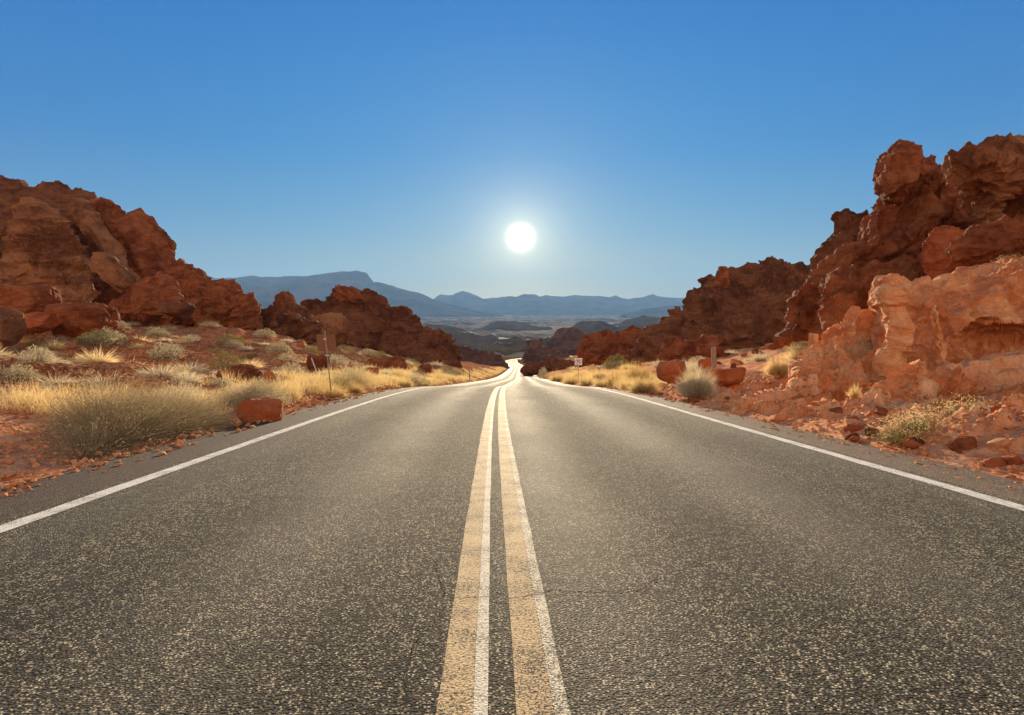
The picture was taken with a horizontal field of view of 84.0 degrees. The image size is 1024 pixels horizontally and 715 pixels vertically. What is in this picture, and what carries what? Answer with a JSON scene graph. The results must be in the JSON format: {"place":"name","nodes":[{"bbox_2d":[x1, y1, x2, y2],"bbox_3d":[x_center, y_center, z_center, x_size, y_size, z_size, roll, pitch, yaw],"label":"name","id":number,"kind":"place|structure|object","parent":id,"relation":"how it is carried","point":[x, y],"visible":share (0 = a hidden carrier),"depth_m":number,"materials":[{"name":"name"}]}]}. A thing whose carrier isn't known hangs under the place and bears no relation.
{"place":"outdoors","nodes":[
{"label":"outdoors","id":0,"kind":"place"},
{"bbox_2d":[0,358,517,520],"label":"gravel shoulder","id":1,"kind":"object","parent":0,"point":[64,486],"visible":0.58,"depth_m":6.26},
{"bbox_2d":[207,271,503,317],"bbox_3d":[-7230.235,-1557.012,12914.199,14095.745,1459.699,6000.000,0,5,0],"label":"mountains","id":2,"kind":"structure","parent":0,"point":[265,290],"depth_m":12135.17,"materials":[{"name":"blue stone"}]},
{"bbox_2d":[300,284,461,368],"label":"rocky hill","id":3,"kind":"structure","parent":0,"point":[376,321],"depth_m":103.76,"materials":[{"name":"stone"}]},
{"bbox_2d":[332,284,362,302],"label":"summit boulder","id":4,"kind":"object","parent":3,"relation":"on","point":[342,294],"visible":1,"depth_m":104.78,"materials":[{"name":"red stone"}]},
{"bbox_2d":[422,323,475,334],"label":"hill","id":5,"kind":"structure","parent":0,"point":[451,330],"depth_m":2602.02,"materials":[{"name":"grey stone"}]},
{"bbox_2d":[452,332,529,346],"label":"hill","id":6,"kind":"structure","parent":0,"point":[467,338],"depth_m":1481.05,"materials":[{"name":"grey stone"}]},
{"bbox_2d":[477,339,527,355],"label":"hill","id":7,"kind":"structure","parent":0,"point":[514,346],"depth_m":808.18,"materials":[{"name":"grey stone"}]},
{"bbox_2d":[0,356,1023,714],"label":"road","id":8,"kind":"structure","parent":0,"point":[514,540],"depth_m":3.00,"materials":[{"name":"grey asphalt"}]},
{"bbox_2d":[0,315,1023,488],"bbox_3d":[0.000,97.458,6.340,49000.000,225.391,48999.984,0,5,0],"label":"ground","id":9,"kind":"structure","parent":0,"point":[999,370],"depth_m":16.12,"materials":[{"name":"soil"}]},
{"bbox_2d":[0,306,27,347],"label":"boulder","id":10,"kind":"object","parent":9,"relation":"on","point":[13,328],"visible":0.99,"depth_m":26.92,"materials":[{"name":"brown stone"}]},
{"bbox_2d":[0,364,42,382],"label":"sage bush","id":11,"kind":"object","parent":9,"relation":"on","point":[12,370],"visible":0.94,"depth_m":16.20,"materials":[{"name":"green plant"}]},
{"bbox_2d":[0,284,61,312],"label":"boulder","id":12,"kind":"object","parent":9,"relation":"on","point":[28,299],"visible":0.66,"depth_m":32.69,"materials":[{"name":"red stone"}]},
{"bbox_2d":[0,348,64,364],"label":"grass tuft","id":13,"kind":"object","parent":9,"relation":"on","point":[54,361],"visible":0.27,"depth_m":18.43,"materials":[{"name":"plant"}]},
{"bbox_2d":[17,345,57,363],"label":"sage bush","id":14,"kind":"object","parent":9,"relation":"on","point":[39,359],"visible":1,"depth_m":17.72,"materials":[{"name":"beige plant"}]},
{"bbox_2d":[23,312,63,333],"bbox_3d":[-26.021,-1.888,30.918,2.365,1.196,1.747,0,5,0],"label":"boulder","id":15,"kind":"object","parent":9,"relation":"on","point":[39,322],"visible":0.72,"depth_m":30.48,"materials":[{"name":"red stone"}]},
{"bbox_2d":[0,196,101,302],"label":"rock dome","id":16,"kind":"object","parent":9,"relation":"on","point":[41,240],"visible":0.83,"depth_m":65.77,"materials":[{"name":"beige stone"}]},
{"bbox_2d":[34,339,69,349],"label":"grass tuft","id":17,"kind":"object","parent":9,"relation":"on","point":[53,346],"visible":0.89,"depth_m":28.71,"materials":[{"name":"plant"}]},
{"bbox_2d":[0,175,125,304],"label":"rock cliff","id":18,"kind":"structure","parent":9,"relation":"on","point":[58,194],"depth_m":82.20,"materials":[{"name":"stone"}]},
{"bbox_2d":[44,302,120,339],"bbox_3d":[-25.113,-2.115,32.986,3.910,2.196,2.926,0,5,0],"label":"boulder","id":19,"kind":"object","parent":9,"relation":"on","point":[80,317],"visible":0.74,"depth_m":31.93,"materials":[{"name":"red stone"}]},
{"bbox_2d":[74,328,116,344],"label":"green shrub","id":20,"kind":"object","parent":9,"relation":"on","point":[89,340],"visible":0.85,"depth_m":29.40,"materials":[{"name":"green plant"}]},
{"bbox_2d":[68,371,127,390],"bbox_3d":[-12.130,0.635,16.892,1.733,0.608,1.967,4,6,36],"label":"grass tuft","id":21,"kind":"object","parent":9,"relation":"on","point":[87,380],"visible":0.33,"depth_m":16.76,"materials":[{"name":"plant"}]},
{"bbox_2d":[72,346,125,364],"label":"grass tuft","id":22,"kind":"object","parent":9,"relation":"on","point":[94,359],"visible":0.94,"depth_m":21.58,"materials":[{"name":"plant"}]},
{"bbox_2d":[68,197,140,291],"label":"rock slab","id":23,"kind":"object","parent":9,"relation":"on","point":[86,217],"visible":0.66,"depth_m":72.85,"materials":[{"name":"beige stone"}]},
{"bbox_2d":[77,326,131,347],"bbox_3d":[-21.502,-1.131,30.147,2.362,1.142,2.432,1,5,8],"label":"sage bush","id":24,"kind":"object","parent":9,"relation":"on","point":[116,333],"visible":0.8,"depth_m":29.82,"materials":[{"name":"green plant"}]},
{"bbox_2d":[87,252,136,292],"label":"rock slab","id":25,"kind":"object","parent":9,"relation":"on","point":[113,272],"visible":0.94,"depth_m":64.53,"materials":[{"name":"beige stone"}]},
{"bbox_2d":[15,358,250,462],"bbox_3d":[-5.825,0.709,8.515,3.044,1.277,4.635,0,5,0],"label":"roadside bush","id":26,"kind":"object","parent":9,"relation":"on","point":[116,425],"visible":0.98,"depth_m":7.99,"materials":[{"name":"grey plant"}]},
{"bbox_2d":[90,197,176,278],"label":"rock slab","id":27,"kind":"object","parent":9,"relation":"on","point":[144,239],"visible":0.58,"depth_m":76.69,"materials":[{"name":"red stone"}]},
{"bbox_2d":[107,271,184,325],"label":"rock wedge","id":28,"kind":"object","parent":9,"relation":"on","point":[142,299],"visible":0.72,"depth_m":58.85,"materials":[{"name":"red stone"}]},
{"bbox_2d":[130,361,186,379],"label":"grass tuft","id":29,"kind":"object","parent":9,"relation":"on","point":[163,372],"visible":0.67,"depth_m":17.18,"materials":[{"name":"plant"}]},
{"bbox_2d":[145,326,173,336],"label":"sage bush","id":30,"kind":"object","parent":9,"relation":"on","point":[157,331],"visible":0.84,"depth_m":46.76,"materials":[{"name":"beige plant"}]},
{"bbox_2d":[147,341,185,360],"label":"sage bush","id":31,"kind":"object","parent":9,"relation":"on","point":[169,354],"visible":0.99,"depth_m":28.59,"materials":[{"name":"beige plant"}]},
{"bbox_2d":[156,302,196,318],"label":"boulder","id":32,"kind":"object","parent":9,"relation":"on","point":[183,310],"visible":1,"depth_m":51.00,"materials":[{"name":"stone"}]},
{"bbox_2d":[166,370,205,380],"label":"grass tuft","id":33,"kind":"object","parent":9,"relation":"on","point":[177,378],"visible":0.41,"depth_m":17.02,"materials":[{"name":"plant"}]},
{"bbox_2d":[156,373,216,410],"bbox_3d":[-6.766,0.738,11.577,2.107,0.806,1.589,3,6,32],"label":"roadside bush","id":34,"kind":"object","parent":9,"relation":"on","point":[184,390],"visible":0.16,"depth_m":11.49,"materials":[{"name":"plant"}]},
{"bbox_2d":[168,359,210,372],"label":"grass tuft","id":35,"kind":"object","parent":9,"relation":"on","point":[195,368],"visible":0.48,"depth_m":21.36,"materials":[{"name":"plant"}]},
{"bbox_2d":[151,258,244,326],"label":"rock ridge","id":36,"kind":"object","parent":9,"relation":"on","point":[204,294],"visible":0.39,"depth_m":70.80,"materials":[{"name":"red stone"}]},
{"bbox_2d":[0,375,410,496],"bbox_3d":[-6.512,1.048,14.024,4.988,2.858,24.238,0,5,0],"label":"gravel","id":37,"kind":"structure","parent":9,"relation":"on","point":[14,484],"depth_m":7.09,"materials":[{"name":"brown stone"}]},
{"bbox_2d":[209,352,244,369],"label":"green shrub","id":38,"kind":"object","parent":9,"relation":"on","point":[215,363],"visible":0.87,"depth_m":23.62,"materials":[{"name":"green plant"}]},
{"bbox_2d":[216,334,246,345],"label":"green shrub","id":39,"kind":"object","parent":9,"relation":"on","point":[231,338],"visible":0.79,"depth_m":42.36,"materials":[{"name":"green plant"}]},
{"bbox_2d":[216,364,263,384],"bbox_3d":[-9.466,0.828,20.040,1.824,1.192,1.951,0,5,0],"label":"boulder","id":40,"kind":"object","parent":9,"relation":"on","point":[248,371],"visible":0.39,"depth_m":19.50,"materials":[{"name":"red stone"}]},
{"bbox_2d":[0,363,485,416],"bbox_3d":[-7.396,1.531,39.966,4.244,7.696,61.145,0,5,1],"label":"dry grass","id":41,"kind":"structure","parent":9,"relation":"on","point":[33,403],"depth_m":12.88,"materials":[{"name":"plant"}]},
{"bbox_2d":[222,292,263,329],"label":"rock tower","id":42,"kind":"structure","parent":9,"relation":"on","point":[245,313],"depth_m":69.77,"materials":[{"name":"red stone"}]},
{"bbox_2d":[203,376,297,407],"bbox_3d":[-6.040,0.757,13.129,2.139,0.812,2.476,0,5,0],"label":"roadside bush","id":43,"kind":"object","parent":9,"relation":"on","point":[255,392],"visible":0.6,"depth_m":12.89,"materials":[{"name":"yellow plant"}]},
{"bbox_2d":[236,397,283,422],"bbox_3d":[-4.711,1.041,10.719,0.825,0.539,0.616,0,5,0],"label":"boulder","id":44,"kind":"object","parent":9,"relation":"on","point":[266,409],"visible":0.82,"depth_m":10.51,"materials":[{"name":"orange stone"}]},
{"bbox_2d":[263,342,291,352],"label":"sage bush","id":45,"kind":"object","parent":9,"relation":"on","point":[277,345],"visible":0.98,"depth_m":40.88,"materials":[{"name":"beige plant"}]},
{"bbox_2d":[263,290,298,328],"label":"rock tower","id":46,"kind":"structure","parent":9,"relation":"on","point":[285,302],"depth_m":74.26,"materials":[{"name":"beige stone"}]},
{"bbox_2d":[261,304,309,324],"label":"rock saddle","id":47,"kind":"object","parent":9,"relation":"on","point":[266,312],"visible":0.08,"depth_m":77.20,"materials":[{"name":"stone"}]},
{"bbox_2d":[256,313,321,344],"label":"rock wedge","id":48,"kind":"object","parent":9,"relation":"on","point":[296,326],"visible":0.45,"depth_m":69.24,"materials":[{"name":"stone"}]},
{"bbox_2d":[271,361,307,375],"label":"sage bush","id":49,"kind":"object","parent":9,"relation":"on","point":[293,365],"visible":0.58,"depth_m":24.99,"materials":[{"name":"beige plant"}]},
{"bbox_2d":[280,376,303,399],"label":"golden bush","id":50,"kind":"object","parent":9,"relation":"on","point":[297,395],"visible":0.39,"depth_m":15.10,"materials":[{"name":"yellow plant"}]},
{"bbox_2d":[306,354,329,371],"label":"boulder","id":51,"kind":"object","parent":9,"relation":"on","point":[320,361],"visible":0.7,"depth_m":33.67,"materials":[{"name":"red stone"}]},
{"bbox_2d":[316,331,336,397],"bbox_3d":[-5.570,0.321,17.070,0.643,2.238,0.115,1,5,9],"label":"brown sign","id":52,"kind":"object","parent":9,"relation":"on","point":[330,343],"visible":0.91,"depth_m":17.03,"materials":[{"name":"metal"}]},
{"bbox_2d":[315,381,350,399],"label":"golden bush","id":53,"kind":"object","parent":9,"relation":"on","point":[336,393],"visible":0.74,"depth_m":17.22,"materials":[{"name":"yellow plant"}]},
{"bbox_2d":[310,312,361,348],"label":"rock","id":54,"kind":"object","parent":9,"relation":"on","point":[339,326],"visible":0.58,"depth_m":77.15,"materials":[{"name":"red stone"}]},
{"bbox_2d":[344,376,366,393],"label":"golden bush","id":55,"kind":"object","parent":9,"relation":"on","point":[354,388],"visible":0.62,"depth_m":19.86,"materials":[{"name":"yellow plant"}]},
{"bbox_2d":[325,362,386,388],"bbox_3d":[-6.151,0.702,22.023,2.836,1.079,4.230,-1,5,-16],"label":"roadside bush","id":56,"kind":"object","parent":9,"relation":"on","point":[362,378],"visible":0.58,"depth_m":21.83,"materials":[{"name":"yellow plant"}]},
{"bbox_2d":[366,356,406,370],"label":"boulder","id":57,"kind":"object","parent":9,"relation":"on","point":[395,362],"visible":0.48,"depth_m":45.64,"materials":[{"name":"red stone"}]},
{"bbox_2d":[402,371,430,385],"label":"roadside bush","id":58,"kind":"object","parent":9,"relation":"on","point":[419,380],"visible":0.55,"depth_m":34.33,"materials":[{"name":"yellow plant"}]},
{"bbox_2d":[453,344,510,368],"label":"rocky mound","id":59,"kind":"object","parent":9,"relation":"on","point":[470,354],"visible":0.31,"depth_m":282.91,"materials":[{"name":"brown stone"}]},
{"bbox_2d":[466,366,506,376],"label":"dry grass","id":60,"kind":"structure","parent":9,"relation":"on","point":[495,372],"depth_m":141.63,"materials":[{"name":"yellow plant"}]},
{"bbox_2d":[522,351,562,362],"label":"rocky mound","id":61,"kind":"object","parent":9,"relation":"on","point":[529,356],"visible":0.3,"depth_m":439.55,"materials":[{"name":"brown stone"}]},
{"bbox_2d":[524,338,569,356],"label":"rocky mound","id":62,"kind":"object","parent":9,"relation":"on","point":[535,345],"visible":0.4,"depth_m":521.48,"materials":[{"name":"brown stone"}]},
{"bbox_2d":[520,356,586,375],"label":"rock bank","id":63,"kind":"object","parent":9,"relation":"on","point":[532,368],"visible":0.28,"depth_m":148.13,"materials":[{"name":"stone"}]},
{"bbox_2d":[546,327,585,355],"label":"rocky mound","id":64,"kind":"object","parent":9,"relation":"on","point":[563,340],"visible":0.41,"depth_m":890.81,"materials":[{"name":"brown stone"}]},
{"bbox_2d":[575,325,640,365],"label":"rock spur","id":65,"kind":"structure","parent":9,"relation":"on","point":[598,348],"depth_m":116.92,"materials":[{"name":"red stone"}]},
{"bbox_2d":[604,354,627,369],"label":"green shrub","id":66,"kind":"object","parent":9,"relation":"on","point":[613,365],"visible":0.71,"depth_m":60.46,"materials":[{"name":"green plant"}]},
{"bbox_2d":[552,365,697,386],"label":"dry grass","id":67,"kind":"structure","parent":9,"relation":"on","point":[586,371],"depth_m":43.40,"materials":[{"name":"yellow plant"}]},
{"bbox_2d":[617,360,655,381],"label":"grass tuft","id":68,"kind":"object","parent":9,"relation":"on","point":[636,372],"visible":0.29,"depth_m":27.65,"materials":[{"name":"yellow plant"}]},
{"bbox_2d":[621,373,661,394],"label":"grass tuft","id":69,"kind":"object","parent":9,"relation":"on","point":[644,387],"visible":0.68,"depth_m":19.43,"materials":[{"name":"yellow plant"}]},
{"bbox_2d":[656,361,687,383],"bbox_3d":[4.934,0.459,17.591,0.847,0.705,0.752,0,5,0],"label":"boulder","id":70,"kind":"object","parent":9,"relation":"on","point":[668,372],"visible":0.91,"depth_m":17.36,"materials":[{"name":"red stone"}]},
{"bbox_2d":[656,334,730,361],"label":"rock shelf","id":71,"kind":"object","parent":9,"relation":"on","point":[680,349],"visible":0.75,"depth_m":61.59,"materials":[{"name":"red stone"}]},
{"bbox_2d":[671,364,722,399],"bbox_3d":[5.027,0.611,15.451,1.451,1.084,1.472,0,5,0],"label":"grass tuft","id":72,"kind":"object","parent":9,"relation":"on","point":[701,387],"visible":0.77,"depth_m":15.27,"materials":[{"name":"plant"}]},
{"bbox_2d":[699,367,745,386],"bbox_3d":[6.161,0.564,16.619,1.370,0.583,0.667,0,5,0],"label":"boulder","id":73,"kind":"object","parent":9,"relation":"on","point":[728,377],"visible":0.66,"depth_m":16.34,"materials":[{"name":"red stone"}]},
{"bbox_2d":[728,397,759,409],"bbox_3d":[5.269,1.139,12.737,0.642,0.522,0.774,0,5,0],"label":"pink ledge","id":74,"kind":"object","parent":9,"relation":"on","point":[743,402],"visible":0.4,"depth_m":12.63,"materials":[{"name":"stone"}]},
{"bbox_2d":[752,400,791,413],"bbox_3d":[5.374,1.141,11.715,0.675,0.530,0.888,0,5,0],"label":"pink ledge","id":75,"kind":"object","parent":9,"relation":"on","point":[767,407],"visible":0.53,"depth_m":11.58,"materials":[{"name":"stone"}]},
{"bbox_2d":[759,352,790,376],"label":"grass tuft","id":76,"kind":"object","parent":9,"relation":"on","point":[780,366],"visible":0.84,"depth_m":16.26,"materials":[{"name":"plant"}]},
{"bbox_2d":[776,344,807,359],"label":"grass tuft","id":77,"kind":"object","parent":9,"relation":"on","point":[792,355],"visible":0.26,"depth_m":28.68,"materials":[{"name":"plant"}]},
{"bbox_2d":[780,404,814,418],"bbox_3d":[5.435,1.181,10.710,0.693,0.534,0.855,0,5,0],"label":"pink ledge","id":78,"kind":"object","parent":9,"relation":"on","point":[795,411],"visible":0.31,"depth_m":10.65,"materials":[{"name":"stone"}]},
{"bbox_2d":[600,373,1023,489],"bbox_3d":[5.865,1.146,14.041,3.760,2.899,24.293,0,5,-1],"label":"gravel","id":79,"kind":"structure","parent":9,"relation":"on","point":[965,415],"depth_m":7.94,"materials":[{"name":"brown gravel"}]},
{"bbox_2d":[817,410,844,418],"bbox_3d":[5.714,1.226,10.151,0.550,0.541,0.739,0,5,0],"label":"pink ledge","id":80,"kind":"object","parent":9,"relation":"on","point":[827,414],"visible":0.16,"depth_m":10.04,"materials":[{"name":"stone"}]},
{"bbox_2d":[788,305,913,400],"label":"pink rubble slope","id":81,"kind":"structure","parent":9,"relation":"on","point":[838,373],"depth_m":14.03,"materials":[{"name":"stone"}]},
{"bbox_2d":[842,423,865,432],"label":"rock","id":82,"kind":"object","parent":9,"relation":"on","point":[853,427],"visible":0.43,"depth_m":8.62,"materials":[{"name":"orange stone"}]},
{"bbox_2d":[773,139,989,347],"bbox_3d":[21.595,-6.622,31.679,14.506,12.055,6.994,-2,5,-26],"label":"rock outcrop","id":83,"kind":"object","parent":9,"relation":"on","point":[918,201],"visible":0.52,"depth_m":30.94,"materials":[{"name":"red stone"}]},
{"bbox_2d":[809,208,868,273],"bbox_3d":[23.014,-6.498,38.448,5.172,7.214,5.370,2,5,26],"label":"rock pillar","id":84,"kind":"object","parent":83,"relation":"attached to","point":[846,221],"visible":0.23,"depth_m":37.77,"materials":[{"name":"stone"}]},
{"bbox_2d":[816,252,926,330],"bbox_3d":[18.158,-3.343,28.353,6.616,4.260,3.988,0,5,0],"label":"rock rib","id":85,"kind":"object","parent":83,"relation":"attached to","point":[842,289],"visible":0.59,"depth_m":27.36,"materials":[{"name":"red stone"}]},
{"bbox_2d":[901,437,921,448],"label":"stone","id":86,"kind":"object","parent":9,"relation":"on","point":[909,443],"visible":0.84,"depth_m":7.21,"materials":[{"name":"orange stone"}]},
{"bbox_2d":[867,359,977,403],"bbox_3d":[7.811,0.706,10.904,2.060,1.378,1.345,0,5,0],"label":"pink mound","id":87,"kind":"object","parent":9,"relation":"on","point":[898,383],"visible":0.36,"depth_m":10.65,"materials":[{"name":"stone"}]},
{"bbox_2d":[854,391,1009,449],"bbox_3d":[5.666,0.782,7.631,2.066,0.668,1.565,0,5,0],"label":"yellow green bush","id":88,"kind":"object","parent":9,"relation":"on","point":[918,425],"visible":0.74,"depth_m":7.65,"materials":[{"name":"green plant"}]},
{"bbox_2d":[918,225,969,279],"bbox_3d":[20.452,-4.802,26.579,2.294,2.734,2.309,5,7,44],"label":"rock boulder","id":89,"kind":"object","parent":9,"relation":"on","point":[936,260],"visible":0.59,"depth_m":26.19,"materials":[{"name":"orange stone"}]},
{"bbox_2d":[867,256,1023,379],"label":"pink rock face","id":90,"kind":"object","parent":9,"relation":"on","point":[965,313],"visible":0.86,"depth_m":13.53},
{"bbox_2d":[945,214,1023,264],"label":"rock boulder","id":91,"kind":"object","parent":90,"relation":"on","point":[984,242],"visible":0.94,"depth_m":23.29,"materials":[{"name":"red stone"}]},
{"bbox_2d":[941,132,1023,222],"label":"overhang block","id":92,"kind":"structure","parent":91,"relation":"on","point":[985,177],"depth_m":24.53,"materials":[{"name":"dark red sandstone"}]},
{"bbox_2d":[948,436,976,450],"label":"stone","id":93,"kind":"object","parent":9,"relation":"on","point":[966,442],"visible":0.84,"depth_m":6.70,"materials":[{"name":"red stone"}]},
{"bbox_2d":[931,382,1023,404],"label":"pink ledge","id":94,"kind":"object","parent":9,"relation":"on","point":[1005,390],"visible":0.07,"depth_m":9.90,"materials":[{"name":"stone"}]},
{"bbox_2d":[984,456,1005,466],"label":"stone","id":95,"kind":"object","parent":9,"relation":"on","point":[993,461],"visible":0.91,"depth_m":6.07,"materials":[{"name":"orange stone"}]},
{"bbox_2d":[986,438,1010,448],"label":"stone","id":96,"kind":"object","parent":9,"relation":"on","point":[997,443],"visible":0.97,"depth_m":6.48,"materials":[{"name":"orange stone"}]},
{"bbox_2d":[1002,454,1023,464],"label":"stone","id":97,"kind":"object","parent":9,"relation":"on","point":[1011,459],"visible":0.79,"depth_m":6.00,"materials":[{"name":"orange stone"}]},
{"bbox_2d":[0,0,1023,298],"label":"sky","id":98,"kind":"structure","parent":0,"point":[628,149],"materials":[{"name":"blue"}]},
{"bbox_2d":[478,321,552,330],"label":"hill","id":99,"kind":"structure","parent":0,"point":[511,325],"depth_m":3852.11,"materials":[{"name":"grey stone"}]},
{"bbox_2d":[434,291,684,314],"bbox_3d":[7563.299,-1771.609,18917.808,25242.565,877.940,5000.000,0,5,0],"label":"mountains","id":100,"kind":"structure","parent":0,"point":[528,304],"depth_m":17967.60,"materials":[{"name":"blue stone"}]},
{"bbox_2d":[569,321,641,334],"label":"hill","id":101,"kind":"structure","parent":0,"point":[587,327],"depth_m":2287.45,"materials":[{"name":"grey stone"}]},
{"bbox_2d":[611,315,669,328],"bbox_3d":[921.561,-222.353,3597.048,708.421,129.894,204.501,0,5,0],"label":"hill","id":102,"kind":"structure","parent":0,"point":[642,321],"depth_m":3537.38,"materials":[{"name":"grey stone"}]},
{"bbox_2d":[620,305,683,317],"bbox_3d":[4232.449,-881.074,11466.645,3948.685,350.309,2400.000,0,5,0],"label":"mountains","id":103,"kind":"structure","parent":0,"point":[657,312],"depth_m":11200.57,"materials":[{"name":"blue stone"}]},
{"bbox_2d":[623,255,810,364],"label":"rocky hill","id":104,"kind":"structure","parent":0,"point":[746,307],"depth_m":89.27,"materials":[{"name":"stone"}]},
{"bbox_2d":[715,266,729,285],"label":"rock pinnacle","id":105,"kind":"object","parent":104,"relation":"on","point":[722,277],"visible":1,"depth_m":82.77,"materials":[{"name":"red stone"}]},
{"bbox_2d":[516,356,1023,501],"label":"gravel shoulder","id":106,"kind":"object","parent":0,"point":[999,486],"visible":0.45,"depth_m":6.63},
{"bbox_2d":[769,412,786,421],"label":"stone","id":107,"kind":"object","parent":106,"relation":"on","point":[779,417],"visible":0.81,"depth_m":10.52,"materials":[{"name":"orange stone"}]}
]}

